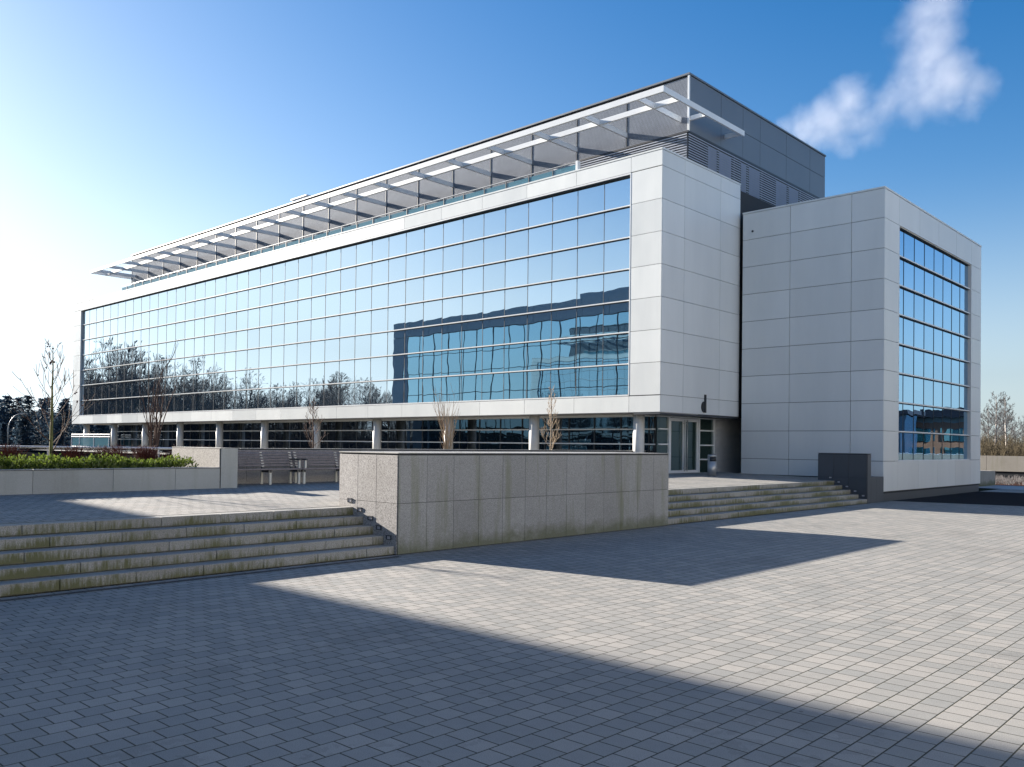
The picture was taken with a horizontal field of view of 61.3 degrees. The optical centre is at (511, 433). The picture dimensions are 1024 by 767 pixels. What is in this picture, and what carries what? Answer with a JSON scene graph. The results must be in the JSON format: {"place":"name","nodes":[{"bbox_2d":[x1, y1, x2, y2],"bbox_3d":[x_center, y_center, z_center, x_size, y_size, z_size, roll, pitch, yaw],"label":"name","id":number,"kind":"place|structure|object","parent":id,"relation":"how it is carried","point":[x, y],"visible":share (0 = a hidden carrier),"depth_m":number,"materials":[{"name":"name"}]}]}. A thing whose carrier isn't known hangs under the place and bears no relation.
{"place":"outdoors","nodes":[
{"label":"outdoors","id":0,"kind":"place"},
{"bbox_2d":[0,449,48,450],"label":"road","id":1,"kind":"structure","parent":0,"point":[28,450],"depth_m":104.60,"materials":[{"name":"grey asphalt"}]},
{"bbox_2d":[0,411,133,459],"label":"hill","id":2,"kind":"structure","parent":0,"point":[30,453],"depth_m":103.59,"materials":[{"name":"green plant"}]},
{"bbox_2d":[0,399,9,443],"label":"conifer","id":3,"kind":"object","parent":2,"relation":"on","point":[1,408],"visible":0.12,"depth_m":114.81,"materials":[{"name":"green plant"}]},
{"bbox_2d":[0,423,12,444],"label":"conifer","id":4,"kind":"object","parent":2,"relation":"on","point":[3,432],"visible":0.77,"depth_m":108.58,"materials":[{"name":"green plant"}]},
{"bbox_2d":[0,395,17,443],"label":"conifer","id":5,"kind":"object","parent":2,"relation":"on","point":[6,402],"visible":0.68,"depth_m":111.73,"materials":[{"name":"green plant"}]},
{"bbox_2d":[7,396,34,445],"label":"conifer","id":6,"kind":"object","parent":2,"relation":"on","point":[17,406],"visible":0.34,"depth_m":112.23,"materials":[{"name":"green plant"}]},
{"bbox_2d":[11,415,32,449],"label":"conifer","id":7,"kind":"object","parent":2,"relation":"on","point":[19,431],"visible":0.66,"depth_m":105.05,"materials":[{"name":"green plant"}]},
{"bbox_2d":[8,395,43,449],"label":"conifer","id":8,"kind":"object","parent":2,"relation":"on","point":[27,401],"visible":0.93,"depth_m":104.86,"materials":[{"name":"green plant"}]},
{"bbox_2d":[28,416,46,443],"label":"conifer","id":9,"kind":"object","parent":2,"relation":"on","point":[34,420],"visible":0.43,"depth_m":119.74,"materials":[{"name":"green plant"}]},
{"bbox_2d":[33,398,48,437],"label":"conifer","id":10,"kind":"object","parent":2,"relation":"on","point":[42,419],"visible":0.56,"depth_m":136.32,"materials":[{"name":"green plant"}]},
{"bbox_2d":[39,397,54,427],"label":"conifer","id":11,"kind":"object","parent":2,"relation":"on","point":[49,406],"visible":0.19,"depth_m":152.21,"materials":[{"name":"green plant"}]},
{"bbox_2d":[39,417,57,444],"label":"conifer","id":12,"kind":"object","parent":2,"relation":"on","point":[47,419],"visible":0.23,"depth_m":119.33,"materials":[{"name":"green plant"}]},
{"bbox_2d":[42,412,61,444],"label":"conifer","id":13,"kind":"object","parent":2,"relation":"on","point":[45,434],"visible":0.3,"depth_m":115.98,"materials":[{"name":"green plant"}]},
{"bbox_2d":[46,401,76,449],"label":"conifer","id":14,"kind":"object","parent":2,"relation":"on","point":[63,438],"visible":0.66,"depth_m":107.08,"materials":[{"name":"green plant"}]},
{"bbox_2d":[57,398,70,435],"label":"conifer","id":15,"kind":"object","parent":2,"relation":"on","point":[68,402],"visible":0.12,"depth_m":135.97,"materials":[{"name":"green plant"}]},
{"bbox_2d":[64,411,82,444],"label":"conifer","id":16,"kind":"object","parent":2,"relation":"on","point":[77,427],"visible":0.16,"depth_m":120.33,"materials":[{"name":"green plant"}]},
{"bbox_2d":[75,424,97,435],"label":"conifer","id":17,"kind":"object","parent":2,"relation":"on","point":[92,429],"visible":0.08,"depth_m":113.85,"materials":[{"name":"green plant"}]},
{"bbox_2d":[95,425,110,444],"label":"conifer","id":18,"kind":"object","parent":2,"relation":"on","point":[101,427],"visible":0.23,"depth_m":121.68,"materials":[{"name":"green plant"}]},
{"bbox_2d":[0,485,1008,597],"bbox_3d":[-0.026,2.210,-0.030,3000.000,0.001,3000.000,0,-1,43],"label":"terrain","id":19,"kind":"structure","parent":0,"point":[983,489],"depth_m":16.62,"materials":[{"name":"green"}]},
{"bbox_2d":[7,413,26,450],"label":"street lamp","id":20,"kind":"object","parent":19,"relation":"on","point":[8,427],"visible":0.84,"depth_m":83.91,"materials":[{"name":"metal"}]},
{"bbox_2d":[339,451,668,555],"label":"granite wall","id":21,"kind":"structure","parent":19,"relation":"on","point":[414,502],"depth_m":18.69,"materials":[{"name":"grey stone"}]},
{"bbox_2d":[134,455,994,493],"bbox_3d":[-3.494,2.631,69.364,70.300,0.950,23.200,0,-1,43],"label":"terrace base","id":22,"kind":"object","parent":19,"relation":"on","point":[987,478],"visible":0.14,"depth_m":52.63,"materials":[{"name":"concrete"}]},
{"bbox_2d":[0,450,823,523],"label":"terrace deck","id":23,"kind":"structure","parent":22,"relation":"on","point":[22,508],"depth_m":18.18,"materials":[{"name":"grey stone"}]},
{"bbox_2d":[0,445,171,459],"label":"railing","id":24,"kind":"object","parent":23,"relation":"on","point":[158,448],"visible":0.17,"depth_m":24.62,"materials":[{"name":"metal"}]},
{"bbox_2d":[71,434,110,452],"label":"glass balustrade","id":25,"kind":"object","parent":23,"relation":"on","point":[100,441],"visible":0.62,"depth_m":74.06,"materials":[{"name":"blue"}]},
{"bbox_2d":[0,467,219,494],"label":"planter","id":26,"kind":"object","parent":23,"relation":"on","point":[39,481],"visible":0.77,"depth_m":19.74,"materials":[{"name":"concrete"}]},
{"bbox_2d":[0,442,28,460],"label":"red shrub","id":27,"kind":"object","parent":26,"relation":"in","point":[11,453],"visible":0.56,"depth_m":21.73,"materials":[{"name":"red plant"}]},
{"bbox_2d":[7,339,93,468],"bbox_3d":[-11.304,-0.729,21.274,1.878,3.230,1.939,1,-1,-26],"label":"young tree","id":28,"kind":"object","parent":26,"relation":"in","point":[50,415],"visible":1,"depth_m":21.45,"materials":[{"name":"brown plant"}]},
{"bbox_2d":[54,443,89,458],"bbox_3d":[-11.459,0.591,22.556,0.986,0.668,0.996,0,-1,45],"label":"red shrub","id":29,"kind":"object","parent":26,"relation":"in","point":[72,453],"visible":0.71,"depth_m":22.51,"materials":[{"name":"red plant"}]},
{"bbox_2d":[0,452,198,468],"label":"hedge","id":30,"kind":"object","parent":26,"relation":"in","point":[59,462],"visible":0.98,"depth_m":20.01,"materials":[{"name":"green plant"}]},
{"bbox_2d":[85,446,114,467],"bbox_3d":[-10.797,0.601,22.630,0.824,0.667,0.744,0,-1,15],"label":"red shrub","id":31,"kind":"object","parent":26,"relation":"in","point":[104,451],"visible":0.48,"depth_m":22.58,"materials":[{"name":"red plant"}]},
{"bbox_2d":[105,445,136,458],"bbox_3d":[-10.680,0.604,23.431,0.931,0.686,1.024,1,-1,-27],"label":"red shrub","id":32,"kind":"object","parent":26,"relation":"in","point":[116,451],"visible":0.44,"depth_m":23.27,"materials":[{"name":"red plant"}]},
{"bbox_2d":[131,444,160,459],"bbox_3d":[-10.544,0.634,24.837,0.824,0.667,0.744,1,-1,-28],"label":"red shrub","id":33,"kind":"object","parent":26,"relation":"in","point":[140,451],"visible":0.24,"depth_m":24.67,"materials":[{"name":"red plant"}]},
{"bbox_2d":[127,446,165,459],"bbox_3d":[-9.926,0.621,23.421,0.986,0.668,0.996,1,-1,2],"label":"red shrub","id":34,"kind":"object","parent":26,"relation":"in","point":[149,456],"visible":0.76,"depth_m":23.32,"materials":[{"name":"red plant"}]},
{"bbox_2d":[172,447,237,487],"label":"granite wall","id":35,"kind":"structure","parent":23,"relation":"on","point":[225,460],"depth_m":22.09,"materials":[{"name":"grey stone"}]},
{"bbox_2d":[238,451,301,484],"bbox_3d":[-6.861,0.942,23.612,0.637,0.924,2.220,0,-1,43],"label":"bench","id":36,"kind":"object","parent":23,"relation":"on","point":[290,464],"visible":0.89,"depth_m":23.89,"materials":[{"name":"grey wood"}]},
{"bbox_2d":[292,451,340,483],"bbox_3d":[-5.246,0.985,25.345,0.637,0.924,2.440,0,-1,43],"label":"bench","id":37,"kind":"object","parent":23,"relation":"on","point":[305,462],"visible":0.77,"depth_m":25.05,"materials":[{"name":"grey wood"}]},
{"bbox_2d":[237,448,645,483],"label":"granite wall","id":38,"kind":"structure","parent":23,"relation":"on","point":[253,477],"depth_m":25.27,"materials":[{"name":"grey stone"}]},
{"bbox_2d":[707,454,716,475],"bbox_3d":[8.451,1.353,36.524,0.370,0.920,0.370,0,-1,43],"label":"litter bin","id":39,"kind":"object","parent":23,"relation":"on","point":[711,465],"visible":0.99,"depth_m":36.38,"materials":[{"name":"metal"}]},
{"bbox_2d":[72,72,825,472],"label":"office building","id":40,"kind":"structure","parent":22,"relation":"on","point":[584,266],"depth_m":44.19,"materials":[{"name":"glass"}]},
{"bbox_2d":[290,194,310,201],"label":"roof unit","id":41,"kind":"structure","parent":40,"relation":"on","point":[299,197],"depth_m":67.82,"materials":[{"name":"white metal"}]},
{"bbox_2d":[670,418,684,472],"bbox_3d":[7.391,0.565,38.598,0.162,2.480,1.180,0,-1,43],"label":"door","id":42,"kind":"structure","parent":40,"relation":"in","point":[671,419],"depth_m":38.89,"materials":[{"name":"white metal"}]},
{"bbox_2d":[684,418,697,472],"bbox_3d":[8.209,0.587,39.476,0.162,2.480,1.180,0,-1,43],"label":"door","id":43,"kind":"structure","parent":40,"relation":"in","point":[686,420],"depth_m":39.56,"materials":[{"name":"white metal"}]},
{"bbox_2d":[701,395,706,412],"bbox_3d":[8.496,-1.306,38.264,0.033,0.800,0.390,0,-1,43],"label":"letter sign","id":44,"kind":"object","parent":40,"relation":"attached to","point":[703,405],"visible":1,"depth_m":38.27,"materials":[{"name":"black metal"}]},
{"bbox_2d":[818,453,883,503],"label":"dark granite wall","id":45,"kind":"structure","parent":19,"relation":"on","point":[852,471],"depth_m":34.76,"materials":[{"name":"grey stone"}]},
{"bbox_2d":[741,186,981,501],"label":"office wing","id":46,"kind":"structure","parent":19,"relation":"on","point":[861,321],"depth_m":38.69,"materials":[{"name":"white metal"}]},
{"bbox_2d":[895,225,971,460],"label":"window","id":47,"kind":"structure","parent":46,"relation":"in","point":[935,313],"depth_m":41.02,"materials":[{"name":"blue glass"}]},
{"bbox_2d":[980,403,1003,443],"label":"bare tree","id":48,"kind":"object","parent":19,"relation":"on","point":[988,422],"visible":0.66,"depth_m":95.59,"materials":[{"name":"brown plant"}]},
{"bbox_2d":[980,391,1019,447],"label":"bare tree","id":49,"kind":"object","parent":19,"relation":"on","point":[990,419],"visible":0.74,"depth_m":88.89,"materials":[{"name":"brown plant"}]},
{"bbox_2d":[980,456,1023,478],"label":"retaining wall","id":50,"kind":"structure","parent":19,"relation":"on","point":[1010,466],"depth_m":66.94,"materials":[{"name":"concrete"}]},
{"bbox_2d":[980,431,1023,455],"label":"undergrowth","id":51,"kind":"object","parent":19,"relation":"on","point":[987,447],"visible":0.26,"depth_m":77.46,"materials":[{"name":"brown plant"}]},
{"bbox_2d":[983,412,1023,442],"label":"bare tree","id":52,"kind":"object","parent":19,"relation":"on","point":[1003,426],"visible":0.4,"depth_m":105.35,"materials":[{"name":"brown plant"}]},
{"bbox_2d":[984,391,1023,453],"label":"bare tree","id":53,"kind":"object","parent":19,"relation":"on","point":[1004,414],"visible":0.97,"depth_m":81.89,"materials":[{"name":"brown plant"}]},
{"bbox_2d":[0,489,1023,766],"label":"plaza paving","id":54,"kind":"structure","parent":0,"point":[888,633],"depth_m":8.83,"materials":[{"name":"stone"}]},
{"bbox_2d":[0,506,393,596],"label":"steps","id":55,"kind":"structure","parent":54,"relation":"on","point":[230,542],"depth_m":14.13,"materials":[{"name":"stone"}]},
{"bbox_2d":[0,556,398,601],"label":"slot drain","id":56,"kind":"object","parent":54,"relation":"on","point":[186,580],"visible":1,"depth_m":13.27,"materials":[{"name":"grey metal"}]},
{"bbox_2d":[668,480,866,524],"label":"steps","id":57,"kind":"structure","parent":54,"relation":"on","point":[721,502],"depth_m":28.64,"materials":[{"name":"stone"}]},
{"bbox_2d":[0,0,1023,448],"label":"sky","id":58,"kind":"structure","parent":0,"point":[128,127],"materials":[{"name":"blue"}]},
{"bbox_2d":[895,491,1023,505],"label":"road","id":59,"kind":"structure","parent":0,"point":[998,498],"depth_m":38.08,"materials":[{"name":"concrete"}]},
{"bbox_2d":[979,485,1023,489],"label":"pavement","id":60,"kind":"structure","parent":0,"point":[1006,487],"depth_m":50.73,"materials":[{"name":"grey concrete"}]},
{"bbox_2d":[995,478,1023,485],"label":"planting bed","id":61,"kind":"object","parent":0,"point":[1015,484],"depth_m":54.99,"materials":[{"name":"brown plant"}]},
{"bbox_2d":[995,475,1023,484],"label":"ground cover","id":62,"kind":"object","parent":61,"relation":"on","point":[1008,481],"visible":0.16,"depth_m":58.15,"materials":[{"name":"brown plant"}]},
{"label":"planting soil","id":63,"kind":"structure","parent":0,"visible":0},
{"bbox_2d":[137,341,179,457],"bbox_3d":[-10.888,-1.048,26.740,1.276,3.878,0.993,1,-1,-29],"label":"columnar tree","id":64,"kind":"object","parent":63,"relation":"on","point":[156,437],"visible":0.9,"depth_m":26.61,"materials":[{"name":"brown plant"}]},
{"bbox_2d":[161,444,178,457],"bbox_3d":[-10.167,0.656,26.192,0.986,0.668,0.996,1,-1,-42],"label":"red shrub","id":65,"kind":"object","parent":63,"relation":"on","point":[169,452],"visible":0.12,"depth_m":26.11,"materials":[{"name":"red plant"}]},
{"bbox_2d":[302,398,328,447],"bbox_3d":[-6.310,-0.177,27.827,0.826,2.067,1.042,1,-1,-17],"label":"young tree","id":66,"kind":"object","parent":63,"relation":"on","point":[313,431],"visible":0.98,"depth_m":27.75,"materials":[{"name":"brown plant"}]},
{"bbox_2d":[431,384,458,448],"bbox_3d":[-2.443,-0.457,31.991,1.039,2.838,1.137,1,-1,5],"label":"columnar tree","id":67,"kind":"object","parent":63,"relation":"on","point":[446,442],"visible":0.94,"depth_m":31.93,"materials":[{"name":"beige plant"}]},
{"bbox_2d":[540,385,561,449],"bbox_3d":[1.739,-0.489,36.225,0.952,3.111,1.142,0,-1,43],"label":"young tree","id":68,"kind":"object","parent":63,"relation":"on","point":[551,430],"visible":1,"depth_m":36.34,"materials":[{"name":"beige plant"}]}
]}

